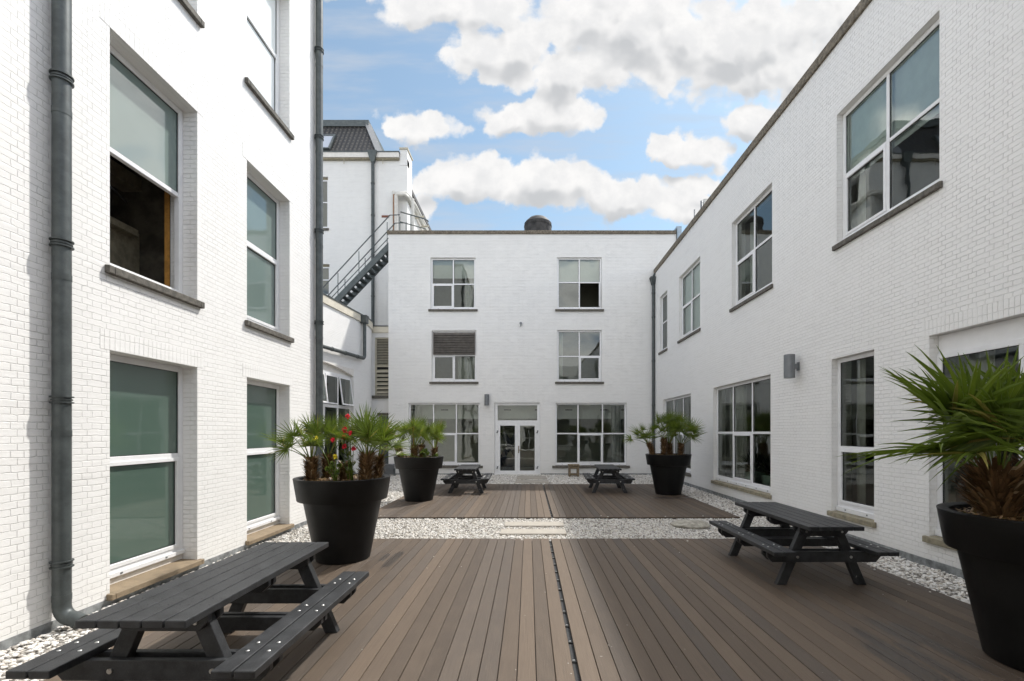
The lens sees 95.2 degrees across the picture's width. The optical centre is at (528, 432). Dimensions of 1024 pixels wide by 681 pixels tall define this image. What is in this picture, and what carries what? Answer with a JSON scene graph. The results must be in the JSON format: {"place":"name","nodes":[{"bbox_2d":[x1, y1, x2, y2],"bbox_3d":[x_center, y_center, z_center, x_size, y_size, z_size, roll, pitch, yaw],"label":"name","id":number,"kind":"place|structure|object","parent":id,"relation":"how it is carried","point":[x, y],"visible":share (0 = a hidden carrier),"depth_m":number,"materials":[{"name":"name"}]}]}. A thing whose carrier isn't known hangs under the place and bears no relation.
{"place":"outdoors","nodes":[
{"label":"outdoors","id":0,"kind":"place"},
{"bbox_2d":[0,474,970,680],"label":"ground","id":1,"kind":"structure","parent":0,"point":[59,641],"depth_m":9.01,"materials":[{"name":"grey gravel"}]},
{"bbox_2d":[0,0,323,649],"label":"building","id":2,"kind":"structure","parent":1,"relation":"on","point":[161,265],"depth_m":6.08,"materials":[{"name":"white brick"}]},
{"bbox_2d":[106,354,203,600],"bbox_3d":[-4.780,0.474,5.910,0.340,2.781,1.480,0,0,0],"label":"window","id":3,"kind":"structure","parent":2,"relation":"in","point":[146,397],"depth_m":5.95,"materials":[{"name":"plastic"}]},
{"bbox_2d":[105,45,204,308],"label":"window","id":4,"kind":"structure","parent":2,"relation":"in","point":[146,128],"depth_m":6.21,"materials":[{"name":"plastic"}]},
{"bbox_2d":[178,0,204,27],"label":"window","id":5,"kind":"structure","parent":2,"relation":"in","point":[186,5],"depth_m":6.44,"materials":[{"name":"stone"}]},
{"bbox_2d":[245,380,293,544],"bbox_3d":[-4.780,0.474,8.455,0.340,2.781,1.490,0,0,0],"label":"window","id":6,"kind":"structure","parent":2,"relation":"in","point":[263,517],"depth_m":8.58,"materials":[{"name":"plastic"}]},
{"bbox_2d":[245,172,293,342],"bbox_3d":[-4.785,-3.145,8.455,0.330,2.761,1.530,0,0,0],"label":"window","id":7,"kind":"structure","parent":2,"relation":"in","point":[262,207],"depth_m":8.59,"materials":[{"name":"plastic"}]},
{"bbox_2d":[245,0,293,139],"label":"window","id":8,"kind":"structure","parent":2,"relation":"in","point":[262,78],"depth_m":8.65,"materials":[{"name":"plastic"}]},
{"bbox_2d":[323,293,387,473],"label":"building","id":9,"kind":"structure","parent":1,"relation":"on","point":[355,359],"depth_m":19.38,"materials":[{"name":"white paint"}]},
{"bbox_2d":[323,370,355,473],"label":"arched window","id":10,"kind":"structure","parent":9,"relation":"in","point":[325,396],"depth_m":18.00,"materials":[{"name":"plastic"}]},
{"bbox_2d":[323,211,428,304],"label":"staircase","id":11,"kind":"structure","parent":9,"relation":"on","point":[359,276],"depth_m":22.50,"materials":[{"name":"metal"}]},
{"bbox_2d":[380,416,387,466],"bbox_3d":[-6.713,0.430,21.925,0.523,2.390,0.050,0,0,0],"label":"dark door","id":12,"kind":"structure","parent":9,"relation":"in","point":[386,459],"depth_m":21.90,"materials":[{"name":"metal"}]},
{"bbox_2d":[323,120,430,324],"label":"building","id":13,"kind":"structure","parent":1,"relation":"on","point":[365,174],"depth_m":25.00,"materials":[{"name":"white brick"}]},
{"bbox_2d":[323,178,328,230],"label":"window","id":14,"kind":"structure","parent":13,"relation":"in","point":[324,179],"depth_m":25.10,"materials":[{"name":"plastic"}]},
{"bbox_2d":[323,265,330,296],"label":"window","id":15,"kind":"structure","parent":13,"relation":"in","point":[324,266],"depth_m":25.10,"materials":[{"name":"plastic"}]},
{"bbox_2d":[392,191,428,229],"bbox_3d":[-6.275,-10.954,28.218,1.114,3.749,7.551,0,0,7],"label":"pipework","id":16,"kind":"object","parent":13,"relation":"attached to","point":[405,194],"visible":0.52,"depth_m":24.71,"materials":[{"name":"white metal"}]},
{"bbox_2d":[384,464,394,475],"bbox_3d":[-6.182,1.666,20.741,0.520,0.529,0.218,0,0,12],"label":"floodlight","id":17,"kind":"object","parent":1,"relation":"on","point":[389,469],"visible":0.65,"depth_m":20.66,"materials":[{"name":"metal"}]},
{"bbox_2d":[516,476,546,479],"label":"stepping slab","id":18,"kind":"structure","parent":1,"relation":"on","point":[531,477],"depth_m":19.73,"materials":[{"name":"grey concrete"}]},
{"bbox_2d":[515,480,548,483],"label":"stepping slab","id":19,"kind":"structure","parent":1,"relation":"on","point":[532,481],"depth_m":18.12,"materials":[{"name":"grey concrete"}]},
{"bbox_2d":[500,529,566,535],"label":"stepping slab","id":20,"kind":"structure","parent":1,"relation":"on","point":[533,532],"depth_m":8.89,"materials":[{"name":"white concrete"}]},
{"bbox_2d":[504,522,563,526],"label":"stepping slab","id":21,"kind":"structure","parent":1,"relation":"on","point":[534,524],"depth_m":9.66,"materials":[{"name":"beige concrete"}]},
{"bbox_2d":[44,538,1023,680],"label":"deck","id":22,"kind":"structure","parent":1,"relation":"on","point":[546,609],"depth_m":4.72,"materials":[{"name":"brown wood"}]},
{"bbox_2d":[5,542,368,680],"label":"picnic table","id":23,"kind":"object","parent":22,"relation":"on","point":[197,601],"visible":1,"depth_m":3.13,"materials":[{"name":"grey wood"}]},
{"bbox_2d":[292,473,390,564],"bbox_3d":[-2.800,1.279,7.060,1.374,1.240,1.374,0,0,0],"label":"plant pot","id":24,"kind":"object","parent":22,"relation":"on","point":[341,517],"visible":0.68,"depth_m":6.63,"materials":[{"name":"plastic"}]},
{"bbox_2d":[260,413,328,480],"bbox_3d":[-3.422,0.224,6.933,1.082,1.126,0.882,0,0,0],"label":"palm","id":25,"kind":"object","parent":24,"relation":"in","point":[311,467],"visible":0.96,"depth_m":6.87,"materials":[{"name":"green plant"}]},
{"bbox_2d":[295,411,347,478],"bbox_3d":[-3.124,0.213,7.294,0.871,1.144,0.664,0,0,-15],"label":"palm","id":26,"kind":"object","parent":24,"relation":"on","point":[332,425],"visible":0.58,"depth_m":7.24,"materials":[{"name":"green plant"}]},
{"bbox_2d":[312,436,337,479],"bbox_3d":[-2.927,0.405,6.731,0.394,0.723,0.101,0,0,2],"label":"flowering plant","id":27,"kind":"object","parent":24,"relation":"on","point":[335,456],"visible":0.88,"depth_m":6.72,"materials":[{"name":"green plant"}]},
{"bbox_2d":[325,458,342,480],"bbox_3d":[-2.842,0.547,6.801,0.254,0.440,0.177,0,0,13],"label":"flowering plant","id":28,"kind":"object","parent":24,"relation":"in","point":[332,465],"visible":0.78,"depth_m":6.79,"materials":[{"name":"green plant"}]},
{"bbox_2d":[337,460,353,480],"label":"palm","id":29,"kind":"object","parent":24,"relation":"in","point":[342,473],"visible":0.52,"depth_m":6.96,"materials":[{"name":"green plant"}]},
{"bbox_2d":[331,414,361,479],"bbox_3d":[-2.644,0.246,6.771,0.429,1.039,0.301,0,0,20],"label":"flowering plant","id":30,"kind":"object","parent":24,"relation":"on","point":[346,449],"visible":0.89,"depth_m":6.75,"materials":[{"name":"green plant"}]},
{"bbox_2d":[326,402,415,479],"bbox_3d":[-2.296,0.149,6.889,1.227,1.276,1.048,0,0,0],"label":"palm","id":31,"kind":"object","parent":24,"relation":"on","point":[366,431],"visible":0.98,"depth_m":6.80,"materials":[{"name":"green plant"}]},
{"bbox_2d":[366,415,412,478],"bbox_3d":[-2.179,0.245,7.274,0.694,1.086,0.918,0,0,-22],"label":"palm","id":32,"kind":"object","parent":24,"relation":"in","point":[379,463],"visible":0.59,"depth_m":7.15,"materials":[{"name":"green plant"}]},
{"bbox_2d":[709,502,898,584],"bbox_3d":[3.650,1.508,6.530,1.484,0.782,2.000,0,0,0],"label":"picnic table","id":33,"kind":"object","parent":22,"relation":"on","point":[770,542],"visible":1,"depth_m":5.89,"materials":[{"name":"grey wood"}]},
{"bbox_2d":[936,502,1023,671],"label":"plant pot","id":34,"kind":"object","parent":22,"relation":"on","point":[990,550],"visible":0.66,"depth_m":3.77,"materials":[{"name":"black plastic"}]},
{"bbox_2d":[837,344,1023,520],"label":"palm","id":35,"kind":"object","parent":34,"relation":"on","point":[984,415],"visible":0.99,"depth_m":3.81,"materials":[{"name":"green plant"}]},
{"bbox_2d":[890,345,1023,507],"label":"palm","id":36,"kind":"object","parent":34,"relation":"on","point":[1003,380],"visible":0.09,"depth_m":4.21,"materials":[{"name":"green plant"}]},
{"bbox_2d":[387,226,681,474],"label":"building","id":37,"kind":"structure","parent":1,"relation":"on","point":[561,376],"depth_m":21.40,"materials":[{"name":"white brick"}]},
{"bbox_2d":[411,198,413,229],"bbox_3d":[-6.000,-10.540,24.200,0.146,3.120,0.150,0,0,0],"label":"vent pipe","id":38,"kind":"object","parent":37,"relation":"on","point":[412,212],"visible":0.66,"depth_m":24.15,"materials":[{"name":"white metal"}]},
{"bbox_2d":[409,403,482,467],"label":"window","id":39,"kind":"structure","parent":37,"relation":"in","point":[446,464],"depth_m":21.49,"materials":[{"name":"plastic"}]},
{"bbox_2d":[428,258,477,310],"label":"window","id":40,"kind":"structure","parent":37,"relation":"in","point":[441,268],"depth_m":21.62,"materials":[{"name":"glass"}]},
{"bbox_2d":[429,331,478,383],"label":"window","id":41,"kind":"structure","parent":37,"relation":"in","point":[445,344],"depth_m":21.47,"materials":[{"name":"plastic"}]},
{"bbox_2d":[484,394,488,404],"bbox_3d":[-1.898,-1.478,21.245,0.216,0.500,0.303,0,0,0],"label":"wall lamp","id":42,"kind":"object","parent":37,"relation":"attached to","point":[486,399],"visible":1,"depth_m":21.11,"materials":[{"name":"grey metal"}]},
{"bbox_2d":[500,431,514,470],"bbox_3d":[-0.899,0.882,22.725,1.000,1.935,0.550,0,0,0],"label":"door leaf","id":43,"kind":"object","parent":37,"relation":"in","point":[507,463],"visible":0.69,"depth_m":22.59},
{"bbox_2d":[495,403,539,473],"bbox_3d":[-0.514,0.289,21.507,2.092,3.303,0.185,0,0,0],"label":"double door","id":44,"kind":"structure","parent":37,"relation":"in","point":[517,423],"depth_m":21.48,"materials":[{"name":"plastic"}]},
{"bbox_2d":[524,215,551,229],"bbox_3d":[0.480,-10.015,24.000,1.430,2.070,1.430,0,0,0],"label":"flue","id":45,"kind":"object","parent":37,"relation":"on","point":[537,222],"visible":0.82,"depth_m":23.39,"materials":[{"name":"grey metal"}]},
{"bbox_2d":[555,258,603,310],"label":"window","id":46,"kind":"structure","parent":37,"relation":"in","point":[578,271],"depth_m":21.62,"materials":[{"name":"glass"}]},
{"bbox_2d":[555,331,603,383],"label":"window","id":47,"kind":"structure","parent":37,"relation":"in","point":[560,380],"depth_m":21.49,"materials":[{"name":"plastic"}]},
{"bbox_2d":[552,403,629,467],"bbox_3d":[2.857,0.141,21.788,3.549,2.978,0.915,0,0,0],"label":"window","id":48,"kind":"structure","parent":37,"relation":"in","point":[616,433],"depth_m":21.50,"materials":[{"name":"plastic"}]},
{"bbox_2d":[378,484,739,518],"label":"deck","id":49,"kind":"structure","parent":1,"relation":"on","point":[559,501],"depth_m":12.31,"materials":[{"name":"brown wood"}]},
{"bbox_2d":[394,455,443,501],"bbox_3d":[-3.080,1.279,13.120,1.374,1.240,1.374,0,0,16],"label":"plant pot","id":50,"kind":"object","parent":49,"relation":"on","point":[418,476],"visible":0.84,"depth_m":12.69,"materials":[{"name":"black plastic"}]},
{"bbox_2d":[392,431,408,456],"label":"palm","id":51,"kind":"object","parent":50,"relation":"in","point":[401,438],"visible":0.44,"depth_m":13.02,"materials":[{"name":"green plant"}]},
{"bbox_2d":[392,417,433,456],"bbox_3d":[-3.184,0.141,13.076,1.292,1.289,1.065,0,0,0],"label":"palm","id":52,"kind":"object","parent":50,"relation":"on","point":[418,430],"visible":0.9,"depth_m":12.93,"materials":[{"name":"green plant"}]},
{"bbox_2d":[402,415,434,456],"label":"palm","id":53,"kind":"object","parent":50,"relation":"on","point":[421,446],"visible":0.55,"depth_m":13.24,"materials":[{"name":"green plant"}]},
{"bbox_2d":[400,448,437,456],"bbox_3d":[-3.008,0.598,12.827,1.064,0.343,0.206,0,0,-7],"label":"flowering plant","id":54,"kind":"object","parent":50,"relation":"in","point":[425,451],"visible":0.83,"depth_m":12.81,"materials":[{"name":"green plant"}]},
{"bbox_2d":[423,418,446,456],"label":"palm","id":55,"kind":"object","parent":50,"relation":"on","point":[437,429],"visible":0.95,"depth_m":12.94,"materials":[{"name":"green plant"}]},
{"bbox_2d":[440,464,491,492],"bbox_3d":[-1.980,1.508,15.300,1.484,0.782,2.000,0,0,-2],"label":"picnic table","id":56,"kind":"object","parent":49,"relation":"on","point":[455,480],"visible":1,"depth_m":14.59,"materials":[{"name":"grey wood"}]},
{"bbox_2d":[583,464,634,492],"bbox_3d":[2.580,1.508,15.350,1.484,0.782,2.000,0,0,3],"label":"picnic table","id":57,"kind":"object","parent":49,"relation":"on","point":[618,479],"visible":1,"depth_m":14.62,"materials":[{"name":"grey wood"}]},
{"bbox_2d":[645,453,691,494],"bbox_3d":[4.320,1.279,14.450,1.374,1.240,1.374,0,0,31],"label":"plant pot","id":58,"kind":"object","parent":49,"relation":"on","point":[668,472],"visible":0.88,"depth_m":14.03,"materials":[{"name":"black plastic"}]},
{"bbox_2d":[622,424,661,454],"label":"palm","id":59,"kind":"object","parent":58,"relation":"in","point":[644,436],"visible":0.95,"depth_m":14.31,"materials":[{"name":"green plant"}]},
{"bbox_2d":[649,412,681,454],"bbox_3d":[4.170,0.038,14.482,1.129,1.494,1.377,0,0,0],"label":"palm","id":60,"kind":"object","parent":58,"relation":"in","point":[663,446],"visible":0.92,"depth_m":14.37,"materials":[{"name":"green plant"}]},
{"bbox_2d":[654,408,690,454],"bbox_3d":[4.446,0.003,14.749,1.110,1.571,0.879,0,0,-27],"label":"palm","id":61,"kind":"object","parent":58,"relation":"in","point":[669,417],"visible":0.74,"depth_m":14.59,"materials":[{"name":"green plant"}]},
{"bbox_2d":[664,416,707,454],"bbox_3d":[4.777,0.131,14.293,1.364,1.311,1.598,0,0,0],"label":"palm","id":62,"kind":"object","parent":58,"relation":"in","point":[692,427],"visible":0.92,"depth_m":14.13,"materials":[{"name":"green plant"}]},
{"bbox_2d":[568,464,579,476],"bbox_3d":[1.980,1.665,20.550,0.480,0.530,0.400,0,0,0],"label":"stool","id":63,"kind":"object","parent":1,"relation":"on","point":[573,466],"visible":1,"depth_m":20.38,"materials":[{"name":"brown wood"}]},
{"bbox_2d":[670,519,709,528],"bbox_3d":[3.335,1.901,9.659,0.797,0.175,0.692,0,0,0],"label":"stepping slab","id":64,"kind":"object","parent":1,"relation":"on","point":[691,524],"visible":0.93,"depth_m":9.45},
{"bbox_2d":[649,0,1023,578],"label":"building","id":65,"kind":"structure","parent":1,"relation":"on","point":[856,222],"depth_m":8.59,"materials":[{"name":"white brick"}]},
{"bbox_2d":[658,293,667,354],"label":"window","id":66,"kind":"structure","parent":65,"relation":"in","point":[663,349],"depth_m":20.46,"materials":[{"name":"plastic"}]},
{"bbox_2d":[666,394,690,476],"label":"window","id":67,"kind":"structure","parent":65,"relation":"in","point":[688,471],"depth_m":18.83,"materials":[{"name":"plastic"}]},
{"bbox_2d":[677,260,700,343],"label":"window","id":68,"kind":"structure","parent":65,"relation":"in","point":[692,277],"depth_m":16.87,"materials":[{"name":"plastic"}]},
{"bbox_2d":[700,199,706,208],"bbox_3d":[8.421,-9.040,22.170,0.657,3.980,0.460,0,0,0],"label":"chimney","id":69,"kind":"object","parent":65,"relation":"on","point":[703,201],"visible":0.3,"depth_m":21.99,"materials":[{"name":"white metal"}]},
{"bbox_2d":[711,375,771,498],"bbox_3d":[6.010,0.100,12.865,0.591,2.971,3.570,0,0,0],"label":"window","id":70,"kind":"structure","parent":65,"relation":"in","point":[738,432],"depth_m":13.52,"materials":[{"name":"plastic"}]},
{"bbox_2d":[729,187,772,312],"bbox_3d":[5.985,-4.675,12.165,0.540,2.521,2.310,0,0,0],"label":"window","id":71,"kind":"structure","parent":65,"relation":"in","point":[753,254],"depth_m":12.31,"materials":[{"name":"plastic"}]},
{"bbox_2d":[736,450,766,483],"bbox_3d":[6.388,0.946,13.021,1.025,1.007,0.947,0,0,0],"label":"indoor plant","id":72,"kind":"object","parent":65,"relation":"in","point":[757,476],"visible":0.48,"depth_m":12.98,"materials":[{"name":"green plant"}]},
{"bbox_2d":[755,452,770,485],"bbox_3d":[6.305,0.947,12.088,1.156,1.006,0.933,0,0,0],"label":"indoor plant","id":73,"kind":"object","parent":65,"relation":"in","point":[765,478],"visible":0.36,"depth_m":12.11,"materials":[{"name":"green plant"}]},
{"bbox_2d":[784,354,799,378],"bbox_3d":[5.615,-1.410,9.980,0.303,0.500,0.216,0,0,0],"label":"wall lamp","id":74,"kind":"object","parent":65,"relation":"attached to","point":[790,366],"visible":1,"depth_m":9.89,"materials":[{"name":"grey metal"}]},
{"bbox_2d":[827,351,875,527],"bbox_3d":[5.965,0.100,8.350,0.501,2.971,1.220,0,0,0],"label":"window","id":75,"kind":"structure","parent":65,"relation":"in","point":[858,512],"depth_m":8.68,"materials":[{"name":"plastic"}]},
{"bbox_2d":[832,19,942,250],"bbox_3d":[5.920,-4.675,7.655,0.411,2.521,2.310,0,0,0],"label":"window","id":76,"kind":"structure","parent":65,"relation":"in","point":[906,96],"depth_m":7.64,"materials":[{"name":"plastic"}]},
{"bbox_2d":[922,316,1023,550],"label":"window","id":77,"kind":"structure","parent":65,"relation":"in","point":[974,343],"depth_m":6.29,"materials":[{"name":"plastic"}]},
{"bbox_2d":[323,0,859,231],"label":"sky","id":78,"kind":"structure","parent":0,"point":[574,114],"materials":[{"name":"blue"}]}
]}

